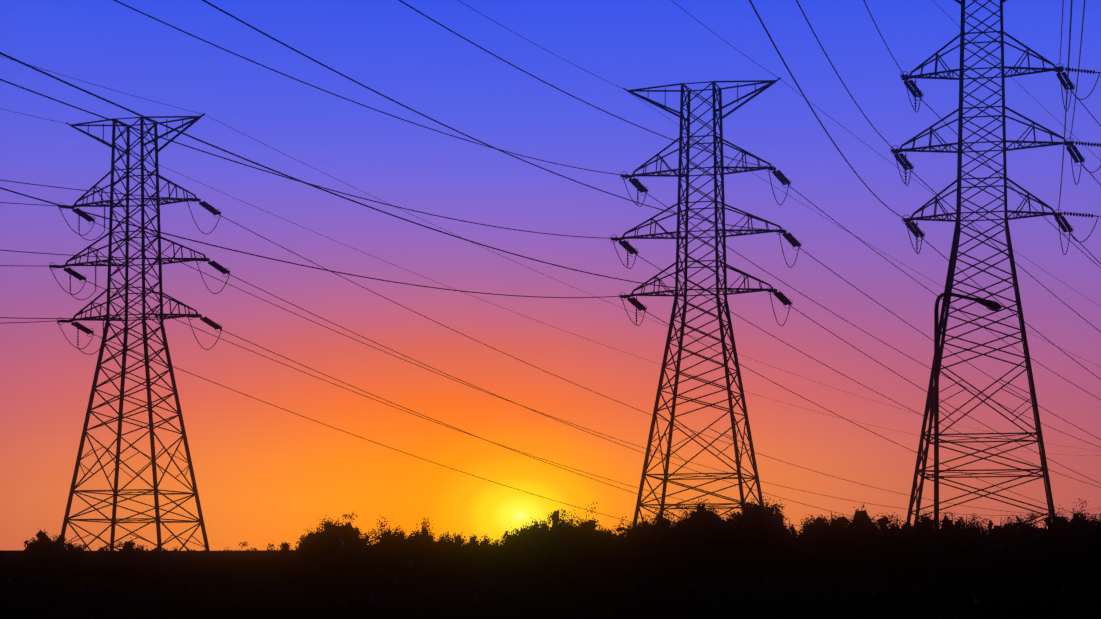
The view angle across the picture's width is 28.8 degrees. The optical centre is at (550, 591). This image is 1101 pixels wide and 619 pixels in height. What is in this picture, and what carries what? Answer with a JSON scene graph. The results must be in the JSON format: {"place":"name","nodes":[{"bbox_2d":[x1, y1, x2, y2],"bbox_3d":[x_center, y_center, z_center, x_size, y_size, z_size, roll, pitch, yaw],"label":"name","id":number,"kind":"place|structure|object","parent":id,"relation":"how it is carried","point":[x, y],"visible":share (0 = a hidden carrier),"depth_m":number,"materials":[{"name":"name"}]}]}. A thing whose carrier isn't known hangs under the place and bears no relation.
{"place":"outdoors","nodes":[
{"label":"outdoors","id":0,"kind":"place"},
{"bbox_2d":[0,550,1100,618],"bbox_3d":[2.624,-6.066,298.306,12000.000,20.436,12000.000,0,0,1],"label":"ground","id":1,"kind":"structure","parent":0,"point":[7,556],"depth_m":615.53,"materials":[{"name":"black plant"}]},
{"bbox_2d":[48,113,215,594],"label":"tower","id":2,"kind":"structure","parent":1,"relation":"on","point":[148,385],"depth_m":247.56,"materials":[{"name":"metal"}]},
{"bbox_2d":[0,0,1100,538],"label":"conductors","id":3,"kind":"object","parent":2,"relation":"on","point":[1066,106],"visible":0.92,"depth_m":218.25,"materials":[{"name":"metal"}]},
{"bbox_2d":[49,63,1099,336],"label":"insulator hardware","id":4,"kind":"object","parent":2,"relation":"attached to","point":[647,191],"visible":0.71,"depth_m":234.06,"materials":[{"name":"metal"}]},
{"bbox_2d":[50,66,1100,344],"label":"insulator strings","id":5,"kind":"object","parent":4,"relation":"attached to","point":[914,228],"visible":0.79,"depth_m":235.61,"materials":[{"name":"ceramic"}]},
{"bbox_2d":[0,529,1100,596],"bbox_3d":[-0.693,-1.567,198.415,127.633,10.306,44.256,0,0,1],"label":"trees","id":6,"kind":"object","parent":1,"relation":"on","point":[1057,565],"visible":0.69,"depth_m":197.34,"materials":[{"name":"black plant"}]},
{"bbox_2d":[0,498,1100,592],"bbox_3d":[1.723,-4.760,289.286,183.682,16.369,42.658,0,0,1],"label":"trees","id":7,"kind":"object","parent":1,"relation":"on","point":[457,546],"visible":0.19,"depth_m":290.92,"materials":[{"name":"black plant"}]},
{"bbox_2d":[0,496,1100,596],"bbox_3d":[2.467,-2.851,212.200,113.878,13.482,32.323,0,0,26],"label":"trees","id":8,"kind":"object","parent":1,"relation":"on","point":[822,538],"visible":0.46,"depth_m":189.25,"materials":[{"name":"black plant"}]},
{"bbox_2d":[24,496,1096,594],"bbox_3d":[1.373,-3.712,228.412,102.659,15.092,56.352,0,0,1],"label":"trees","id":9,"kind":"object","parent":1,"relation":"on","point":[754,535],"visible":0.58,"depth_m":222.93,"materials":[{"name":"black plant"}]},
{"bbox_2d":[620,77,781,594],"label":"tower","id":10,"kind":"structure","parent":1,"relation":"on","point":[734,422],"depth_m":235.41,"materials":[{"name":"metal"}]},
{"bbox_2d":[934,292,1001,618],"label":"street lamp","id":11,"kind":"object","parent":1,"relation":"on","point":[989,303],"visible":0.98,"depth_m":82.98,"materials":[{"name":"metal"}]},
{"bbox_2d":[985,306,998,310],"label":"street lamp lens","id":12,"kind":"object","parent":11,"relation":"attached to","point":[991,308],"visible":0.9,"depth_m":83.30,"materials":[{"name":"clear glass"}]},
{"bbox_2d":[896,0,1066,593],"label":"tower","id":13,"kind":"structure","parent":1,"relation":"on","point":[943,320],"depth_m":207.93,"materials":[{"name":"metal"}]},
{"bbox_2d":[0,0,1100,550],"label":"sky","id":14,"kind":"structure","parent":0,"point":[264,473],"materials":[{"name":"multicoloured"}]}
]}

